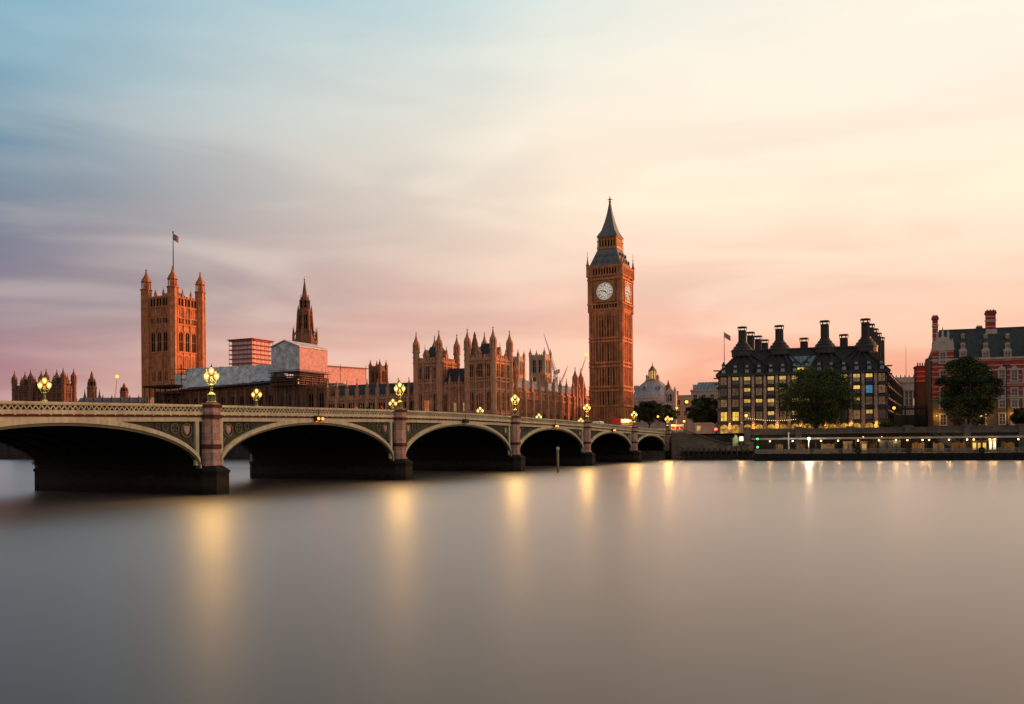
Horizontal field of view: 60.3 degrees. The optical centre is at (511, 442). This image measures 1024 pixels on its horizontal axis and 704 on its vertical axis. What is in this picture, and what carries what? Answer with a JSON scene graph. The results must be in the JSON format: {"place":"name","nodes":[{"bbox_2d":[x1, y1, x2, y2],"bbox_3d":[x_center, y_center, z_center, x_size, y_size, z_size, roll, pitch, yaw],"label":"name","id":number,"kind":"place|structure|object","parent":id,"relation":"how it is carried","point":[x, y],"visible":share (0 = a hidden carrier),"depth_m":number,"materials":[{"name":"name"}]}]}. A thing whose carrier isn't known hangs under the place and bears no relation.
{"place":"outdoors","nodes":[
{"label":"outdoors","id":0,"kind":"place"},
{"bbox_2d":[11,368,76,401],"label":"palace pavilion","id":1,"kind":"structure","parent":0,"point":[62,389],"depth_m":394.62,"materials":[{"name":"stone"}]},
{"bbox_2d":[140,231,205,397],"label":"square tower","id":2,"kind":"structure","parent":0,"point":[173,329],"depth_m":497.74,"materials":[{"name":"stone"}]},
{"bbox_2d":[151,331,154,353],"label":"window","id":3,"kind":"structure","parent":2,"relation":"in","point":[153,332],"depth_m":497.78,"materials":[{"name":"black glass"}]},
{"bbox_2d":[157,331,161,352],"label":"window","id":4,"kind":"structure","parent":2,"relation":"in","point":[159,334],"depth_m":495.60,"materials":[{"name":"black glass"}]},
{"bbox_2d":[163,330,167,352],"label":"window","id":5,"kind":"structure","parent":2,"relation":"in","point":[165,340],"depth_m":493.79,"materials":[{"name":"black glass"}]},
{"bbox_2d":[179,331,183,352],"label":"window","id":6,"kind":"structure","parent":2,"relation":"in","point":[180,333],"depth_m":496.21,"materials":[{"name":"brown glass"}]},
{"bbox_2d":[185,331,189,353],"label":"window","id":7,"kind":"structure","parent":2,"relation":"in","point":[187,335],"depth_m":500.46,"materials":[{"name":"brown glass"}]},
{"bbox_2d":[192,332,196,354],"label":"window","id":8,"kind":"structure","parent":2,"relation":"in","point":[193,334],"depth_m":504.94,"materials":[{"name":"brown glass"}]},
{"bbox_2d":[228,338,274,366],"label":"scaffold tower","id":9,"kind":"structure","parent":0,"point":[250,351],"depth_m":449.39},
{"bbox_2d":[292,276,317,375],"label":"spire tower","id":10,"kind":"structure","parent":0,"point":[304,332],"depth_m":437.12,"materials":[{"name":"stone"}]},
{"bbox_2d":[304,313,307,330],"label":"window","id":11,"kind":"structure","parent":10,"relation":"in","point":[305,314],"depth_m":436.73,"materials":[{"name":"black glass"}]},
{"bbox_2d":[325,378,413,410],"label":"palace river range","id":12,"kind":"structure","parent":0,"point":[376,396],"depth_m":323.49,"materials":[{"name":"stone"}]},
{"bbox_2d":[368,359,387,383],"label":"church tower","id":13,"kind":"structure","parent":0,"point":[379,371],"depth_m":418.09,"materials":[{"name":"stone"}]},
{"bbox_2d":[412,327,513,415],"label":"palace pavilion","id":14,"kind":"structure","parent":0,"point":[443,382],"depth_m":304.98,"materials":[{"name":"stone"}]},
{"bbox_2d":[443,392,448,411],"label":"window","id":15,"kind":"structure","parent":14,"relation":"in","point":[444,396],"depth_m":306.23,"materials":[{"name":"brown glass"}]},
{"bbox_2d":[470,390,474,411],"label":"window","id":16,"kind":"structure","parent":14,"relation":"in","point":[473,395],"depth_m":300.23,"materials":[{"name":"brown glass"}]},
{"bbox_2d":[476,361,482,377],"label":"window","id":17,"kind":"structure","parent":14,"relation":"in","point":[478,365],"depth_m":299.13,"materials":[{"name":"black glass"}]},
{"bbox_2d":[477,391,482,411],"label":"window","id":18,"kind":"structure","parent":14,"relation":"in","point":[478,392],"depth_m":299.21,"materials":[{"name":"brown glass"}]},
{"bbox_2d":[485,390,489,410],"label":"window","id":19,"kind":"structure","parent":14,"relation":"in","point":[487,391],"depth_m":297.75,"materials":[{"name":"brown glass"}]},
{"bbox_2d":[0,459,1023,703],"bbox_3d":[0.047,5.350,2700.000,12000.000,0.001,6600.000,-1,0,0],"label":"river","id":20,"kind":"structure","parent":0,"point":[760,583],"depth_m":32.64,"materials":[{"name":"liquid"}]},
{"bbox_2d":[0,443,249,458],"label":"terrace wall","id":21,"kind":"structure","parent":20,"relation":"in","point":[238,451],"depth_m":389.56,"materials":[{"name":"stone"}]},
{"bbox_2d":[0,401,671,494],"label":"arched bridge","id":22,"kind":"structure","parent":20,"relation":"in","point":[126,448],"depth_m":121.03,"materials":[{"name":"stone"}]},
{"bbox_2d":[37,374,51,401],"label":"bridge lamp","id":23,"kind":"object","parent":22,"relation":"on","point":[44,381],"visible":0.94,"depth_m":109.86,"materials":[{"name":"metal"}]},
{"bbox_2d":[204,363,218,402],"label":"bridge lamp","id":24,"kind":"object","parent":22,"relation":"on","point":[211,397],"visible":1,"depth_m":97.73,"materials":[{"name":"metal"}]},
{"bbox_2d":[251,386,261,405],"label":"bridge lamp","id":25,"kind":"object","parent":22,"relation":"on","point":[256,392],"visible":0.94,"depth_m":144.06,"materials":[{"name":"metal"}]},
{"bbox_2d":[394,379,404,408],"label":"bridge lamp","id":26,"kind":"object","parent":22,"relation":"on","point":[399,404],"visible":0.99,"depth_m":131.93,"materials":[{"name":"metal"}]},
{"bbox_2d":[511,394,519,414],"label":"bridge lamp","id":27,"kind":"object","parent":22,"relation":"on","point":[515,409],"visible":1,"depth_m":167.92,"materials":[{"name":"metal"}]},
{"bbox_2d":[583,403,590,420],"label":"bridge lamp","id":28,"kind":"object","parent":22,"relation":"on","point":[586,416],"visible":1,"depth_m":202.25,"materials":[{"name":"glass"}]},
{"bbox_2d":[612,418,631,425],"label":"bus","id":29,"kind":"object","parent":22,"relation":"on","point":[622,421],"visible":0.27,"depth_m":245.37,"materials":[{"name":"red paint"}]},
{"bbox_2d":[671,430,753,459],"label":"river stair","id":30,"kind":"object","parent":20,"relation":"in","point":[679,440],"visible":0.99,"depth_m":257.27,"materials":[{"name":"grey stone"}]},
{"bbox_2d":[680,447,756,459],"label":"landing stage","id":31,"kind":"object","parent":20,"relation":"in","point":[715,454],"visible":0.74,"depth_m":252.32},
{"bbox_2d":[695,424,1023,452],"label":"embankment wall","id":32,"kind":"structure","parent":20,"relation":"in","point":[961,430],"depth_m":249.28,"materials":[{"name":"stone"}]},
{"bbox_2d":[753,447,1023,460],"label":"pontoon","id":33,"kind":"object","parent":20,"relation":"on","point":[1015,453],"visible":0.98,"depth_m":226.98,"materials":[{"name":"paint"}]},
{"bbox_2d":[821,443,834,448],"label":"screen panel","id":34,"kind":"object","parent":33,"relation":"on","point":[830,446],"visible":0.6,"depth_m":237.53,"materials":[{"name":"black metal"}]},
{"bbox_2d":[842,441,852,452],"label":"ticket kiosk","id":35,"kind":"object","parent":33,"relation":"on","point":[847,444],"visible":0.7,"depth_m":234.59,"materials":[{"name":"paint"}]},
{"bbox_2d":[859,441,867,452],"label":"ticket kiosk","id":36,"kind":"object","parent":33,"relation":"on","point":[863,444],"visible":0.98,"depth_m":233.54,"materials":[{"name":"brown"}]},
{"bbox_2d":[840,431,933,452],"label":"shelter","id":37,"kind":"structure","parent":33,"relation":"on","point":[905,443],"depth_m":242.52,"materials":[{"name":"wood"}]},
{"bbox_2d":[752,436,1023,452],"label":"pier canopy","id":38,"kind":"object","parent":33,"relation":"on","point":[896,438],"visible":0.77,"depth_m":230.90,"materials":[{"name":"black metal"}]},
{"bbox_2d":[879,440,900,452],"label":"ticket kiosk","id":39,"kind":"object","parent":33,"relation":"on","point":[887,443],"visible":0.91,"depth_m":231.78,"materials":[{"name":"brown glass"}]},
{"bbox_2d":[912,442,924,451],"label":"screen panel","id":40,"kind":"object","parent":33,"relation":"on","point":[922,445],"visible":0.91,"depth_m":231.26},
{"bbox_2d":[932,442,944,450],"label":"screen panel","id":41,"kind":"object","parent":33,"relation":"on","point":[941,446],"visible":0.85,"depth_m":229.94,"materials":[{"name":"black metal"}]},
{"bbox_2d":[933,433,967,447],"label":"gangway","id":42,"kind":"object","parent":33,"relation":"on","point":[945,441],"visible":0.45,"depth_m":237.49,"materials":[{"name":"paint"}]},
{"bbox_2d":[950,442,964,447],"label":"screen panel","id":43,"kind":"object","parent":33,"relation":"on","point":[955,445],"visible":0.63,"depth_m":228.83,"materials":[{"name":"black metal"}]},
{"bbox_2d":[969,440,987,447],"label":"ticket kiosk","id":44,"kind":"object","parent":33,"relation":"on","point":[975,443],"visible":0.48,"depth_m":225.97,"materials":[{"name":"yellow glass"}]},
{"bbox_2d":[986,439,995,447],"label":"ticket kiosk","id":45,"kind":"object","parent":33,"relation":"on","point":[991,443],"visible":0.51,"depth_m":225.14,"materials":[{"name":"grey glass"}]},
{"bbox_2d":[1001,442,1014,447],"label":"screen panel","id":46,"kind":"object","parent":33,"relation":"on","point":[1009,444],"visible":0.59,"depth_m":225.56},
{"bbox_2d":[0,0,1023,401],"label":"sky","id":47,"kind":"structure","parent":0,"point":[426,168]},
{"bbox_2d":[504,349,525,379],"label":"abbey tower","id":48,"kind":"structure","parent":0,"point":[520,361],"depth_m":572.18,"materials":[{"name":"stone"}]},
{"bbox_2d":[528,348,551,383],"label":"abbey tower","id":49,"kind":"structure","parent":0,"point":[536,361],"depth_m":556.72,"materials":[{"name":"stone"}]},
{"bbox_2d":[513,357,589,420],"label":"palace north range","id":50,"kind":"structure","parent":0,"point":[543,397],"depth_m":345.45,"materials":[{"name":"stone"}]},
{"bbox_2d":[633,404,667,429],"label":"pale street block","id":51,"kind":"structure","parent":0,"point":[656,424],"depth_m":437.96,"materials":[{"name":"grey stone"}]},
{"bbox_2d":[633,361,670,408],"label":"domed hall","id":52,"kind":"structure","parent":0,"point":[651,387],"depth_m":551.04,"materials":[{"name":"grey stone"}]},
{"bbox_2d":[664,380,676,432],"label":"turreted house","id":53,"kind":"structure","parent":0,"point":[670,396],"depth_m":496.05,"materials":[{"name":"stone"}]},
{"bbox_2d":[677,391,690,433],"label":"stone block","id":54,"kind":"structure","parent":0,"point":[681,410],"depth_m":518.80,"materials":[{"name":"beige stone"}]},
{"bbox_2d":[691,433,743,435],"bbox_3d":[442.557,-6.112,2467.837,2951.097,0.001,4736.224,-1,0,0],"label":"city ground","id":55,"kind":"structure","parent":0,"point":[720,434],"depth_m":295.61,"materials":[{"name":"grey concrete"}]},
{"bbox_2d":[83,371,100,397],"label":"ventilation turret","id":56,"kind":"object","parent":55,"relation":"on","point":[91,388],"visible":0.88,"depth_m":468.73,"materials":[{"name":"stone"}]},
{"bbox_2d":[77,394,153,403],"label":"palace back range","id":57,"kind":"structure","parent":55,"relation":"on","point":[129,399],"depth_m":453.61,"materials":[{"name":"stone"}]},
{"bbox_2d":[120,383,128,397],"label":"domed turret","id":58,"kind":"object","parent":55,"relation":"on","point":[124,392],"visible":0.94,"depth_m":458.61,"materials":[{"name":"stone"}]},
{"bbox_2d":[143,365,188,403],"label":"scaffold stage","id":59,"kind":"object","parent":55,"relation":"on","point":[179,379],"visible":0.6,"depth_m":360.84,"materials":[{"name":"grey metal"}]},
{"bbox_2d":[155,383,345,407],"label":"palace works range","id":60,"kind":"structure","parent":55,"relation":"on","point":[315,395],"depth_m":346.98,"materials":[{"name":"stone"}]},
{"bbox_2d":[178,365,286,405],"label":"sheeted roof","id":61,"kind":"structure","parent":60,"relation":"on","point":[234,377],"depth_m":351.59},
{"bbox_2d":[308,392,313,406],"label":"window","id":62,"kind":"structure","parent":60,"relation":"in","point":[309,394],"depth_m":334.11,"materials":[{"name":"black glass"}]},
{"bbox_2d":[319,391,323,407],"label":"window","id":63,"kind":"structure","parent":60,"relation":"in","point":[319,391],"depth_m":331.68,"materials":[{"name":"black glass"}]},
{"bbox_2d":[308,364,368,384],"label":"sheeted wall","id":64,"kind":"structure","parent":60,"relation":"on","point":[345,375],"depth_m":362.48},
{"bbox_2d":[268,340,329,406],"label":"sheeted enclosure","id":65,"kind":"object","parent":55,"relation":"on","point":[298,359],"visible":0.81,"depth_m":335.45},
{"bbox_2d":[276,377,328,406],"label":"scaffolding","id":66,"kind":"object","parent":55,"relation":"on","point":[292,394],"depth_m":336.77,"materials":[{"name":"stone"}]},
{"bbox_2d":[544,335,559,384],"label":"tower crane","id":67,"kind":"object","parent":55,"relation":"on","point":[556,372],"visible":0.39,"depth_m":619.03,"materials":[{"name":"grey metal"}]},
{"bbox_2d":[586,198,634,424],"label":"clock tower","id":68,"kind":"structure","parent":55,"relation":"on","point":[610,275],"depth_m":345.80,"materials":[{"name":"stone"}]},
{"bbox_2d":[633,400,666,427],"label":"plane tree","id":69,"kind":"object","parent":55,"relation":"on","point":[644,414],"visible":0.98,"depth_m":377.53,"materials":[{"name":"green plant"}]},
{"bbox_2d":[658,404,677,426],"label":"plane tree","id":70,"kind":"object","parent":55,"relation":"on","point":[671,411],"visible":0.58,"depth_m":397.74,"materials":[{"name":"green plant"}]},
{"bbox_2d":[671,424,683,430],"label":"tour board","id":71,"kind":"object","parent":55,"relation":"on","point":[680,427],"visible":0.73,"depth_m":264.69,"materials":[{"name":"red paint"}]},
{"bbox_2d":[685,396,717,422],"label":"plane tree","id":72,"kind":"object","parent":55,"relation":"on","point":[697,414],"visible":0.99,"depth_m":342.31,"materials":[{"name":"green plant"}]},
{"bbox_2d":[690,382,717,433],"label":"glass roofed block","id":73,"kind":"structure","parent":55,"relation":"on","point":[705,389],"depth_m":439.36,"materials":[{"name":"grey glass"}]},
{"bbox_2d":[694,422,713,433],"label":"stone kiosk","id":74,"kind":"object","parent":55,"relation":"on","point":[703,427],"visible":0.96,"depth_m":263.65,"materials":[{"name":"grey stone"}]},
{"bbox_2d":[713,318,902,433],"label":"office block","id":75,"kind":"structure","parent":55,"relation":"on","point":[749,377],"depth_m":308.22,"materials":[{"name":"brown metal"}]},
{"bbox_2d":[720,411,727,421],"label":"window","id":76,"kind":"structure","parent":75,"relation":"in","point":[723,414],"depth_m":312.11,"materials":[{"name":"yellow glass"}]},
{"bbox_2d":[731,376,738,385],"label":"window","id":77,"kind":"structure","parent":75,"relation":"in","point":[735,379],"depth_m":311.05,"materials":[{"name":"yellow glass"}]},
{"bbox_2d":[732,388,738,396],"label":"window","id":78,"kind":"structure","parent":75,"relation":"in","point":[735,391],"depth_m":310.97,"materials":[{"name":"brown"}]},
{"bbox_2d":[732,411,739,421],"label":"window","id":79,"kind":"structure","parent":75,"relation":"in","point":[735,414],"depth_m":310.97,"materials":[{"name":"yellow glass"}]},
{"bbox_2d":[743,411,750,421],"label":"window","id":80,"kind":"structure","parent":75,"relation":"in","point":[748,413],"depth_m":309.84,"materials":[{"name":"brown"}]},
{"bbox_2d":[743,399,750,407],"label":"window","id":81,"kind":"structure","parent":75,"relation":"in","point":[747,402],"depth_m":309.91,"materials":[{"name":"yellow glass"}]},
{"bbox_2d":[767,410,774,420],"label":"window","id":82,"kind":"structure","parent":75,"relation":"in","point":[770,414],"depth_m":307.73,"materials":[{"name":"yellow glass"}]},
{"bbox_2d":[767,375,774,384],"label":"window","id":83,"kind":"structure","parent":75,"relation":"in","point":[770,378],"depth_m":307.73,"materials":[{"name":"yellow glass"}]},
{"bbox_2d":[779,410,786,420],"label":"window","id":84,"kind":"structure","parent":75,"relation":"in","point":[780,417],"depth_m":306.68,"materials":[{"name":"brown glass"}]},
{"bbox_2d":[852,373,859,382],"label":"window","id":85,"kind":"structure","parent":75,"relation":"in","point":[856,377],"depth_m":300.01,"materials":[{"name":"yellow glass"}]},
{"bbox_2d":[853,409,860,419],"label":"window","id":86,"kind":"structure","parent":75,"relation":"in","point":[856,413],"depth_m":300.01,"materials":[{"name":"brown glass"}]},
{"bbox_2d":[865,372,872,381],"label":"window","id":87,"kind":"structure","parent":75,"relation":"in","point":[868,377],"depth_m":298.91,"materials":[{"name":"yellow glass"}]},
{"bbox_2d":[865,409,873,419],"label":"window","id":88,"kind":"structure","parent":75,"relation":"in","point":[869,413],"depth_m":298.84,"materials":[{"name":"yellow glass"}]},
{"bbox_2d":[865,384,873,393],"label":"window","id":89,"kind":"structure","parent":75,"relation":"in","point":[868,388],"depth_m":298.91,"materials":[{"name":"blue glass"}]},
{"bbox_2d":[877,372,885,381],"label":"window","id":90,"kind":"structure","parent":75,"relation":"in","point":[881,375],"depth_m":297.82,"materials":[{"name":"brown glass"}]},
{"bbox_2d":[878,408,885,419],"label":"window","id":91,"kind":"structure","parent":75,"relation":"in","point":[881,413],"depth_m":297.82,"materials":[{"name":"grey glass"}]},
{"bbox_2d":[878,396,885,404],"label":"window","id":92,"kind":"structure","parent":75,"relation":"in","point":[881,399],"depth_m":297.82,"materials":[{"name":"brown"}]},
{"bbox_2d":[878,384,885,393],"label":"window","id":93,"kind":"structure","parent":75,"relation":"in","point":[881,388],"depth_m":297.89,"materials":[{"name":"brown glass"}]},
{"bbox_2d":[879,420,897,426],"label":"shrub","id":94,"kind":"object","parent":55,"relation":"on","point":[891,423],"visible":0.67,"depth_m":288.00,"materials":[{"name":"green plant"}]},
{"bbox_2d":[892,405,927,426],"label":"bus","id":95,"kind":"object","parent":55,"relation":"on","point":[901,420],"depth_m":294.63,"materials":[{"name":"black metal"}]},
{"bbox_2d":[913,363,924,426],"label":"chimney wall","id":96,"kind":"structure","parent":55,"relation":"on","point":[919,385],"depth_m":304.78,"materials":[{"name":"brick"}]},
{"bbox_2d":[1002,364,1010,425],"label":"tall lamp post","id":97,"kind":"object","parent":55,"relation":"on","point":[1006,394],"visible":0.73,"depth_m":261.88,"materials":[{"name":"black metal"}]},
{"bbox_2d":[1009,408,1023,423],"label":"plane tree","id":98,"kind":"object","parent":55,"relation":"on","point":[1016,416],"visible":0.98,"depth_m":261.48,"materials":[{"name":"green plant"}]},
{"bbox_2d":[895,375,913,414],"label":"stone house","id":99,"kind":"structure","parent":0,"point":[907,383],"depth_m":394.13,"materials":[{"name":"grey stone"}]},
{"bbox_2d":[925,309,1023,426],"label":"brick building","id":100,"kind":"structure","parent":0,"point":[997,348],"depth_m":284.04,"materials":[{"name":"brick"}]},
{"bbox_2d":[938,351,946,363],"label":"window","id":101,"kind":"structure","parent":100,"relation":"in","point":[943,354],"depth_m":284.67,"materials":[{"name":"grey glass"}]},
{"bbox_2d":[939,413,947,425],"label":"window","id":102,"kind":"structure","parent":100,"relation":"in","point":[942,418],"depth_m":285.02,"materials":[{"name":"beige glass"}]},
{"bbox_2d":[997,366,1005,381],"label":"window","id":103,"kind":"structure","parent":100,"relation":"in","point":[1001,373],"depth_m":280.05,"materials":[{"name":"grey glass"}]},
{"bbox_2d":[998,395,1005,407],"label":"window","id":104,"kind":"structure","parent":100,"relation":"in","point":[1000,402],"depth_m":279.98,"materials":[{"name":"grey glass"}]},
{"bbox_2d":[998,412,1005,424],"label":"window","id":105,"kind":"structure","parent":100,"relation":"in","point":[1001,415],"depth_m":279.98,"materials":[{"name":"beige glass"}]},
{"bbox_2d":[1009,365,1018,381],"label":"window","id":106,"kind":"structure","parent":100,"relation":"in","point":[1014,375],"depth_m":279.09,"materials":[{"name":"grey glass"}]},
{"bbox_2d":[1010,387,1019,399],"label":"window","id":107,"kind":"structure","parent":100,"relation":"in","point":[1013,390],"depth_m":279.09,"materials":[{"name":"grey glass"}]},
{"bbox_2d":[1010,395,1019,407],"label":"window","id":108,"kind":"structure","parent":100,"relation":"in","point":[1012,402],"depth_m":278.96,"materials":[{"name":"grey glass"}]},
{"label":"embankment pavement","id":109,"kind":"structure","parent":0,"visible":0},
{"bbox_2d":[774,365,862,427],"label":"plane tree","id":110,"kind":"object","parent":109,"relation":"on","point":[811,384],"visible":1,"depth_m":271.81,"materials":[{"name":"green plant"}]},
{"bbox_2d":[932,355,1004,425],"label":"plane tree","id":111,"kind":"object","parent":109,"relation":"on","point":[971,372],"visible":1,"depth_m":259.03,"materials":[{"name":"green plant"}]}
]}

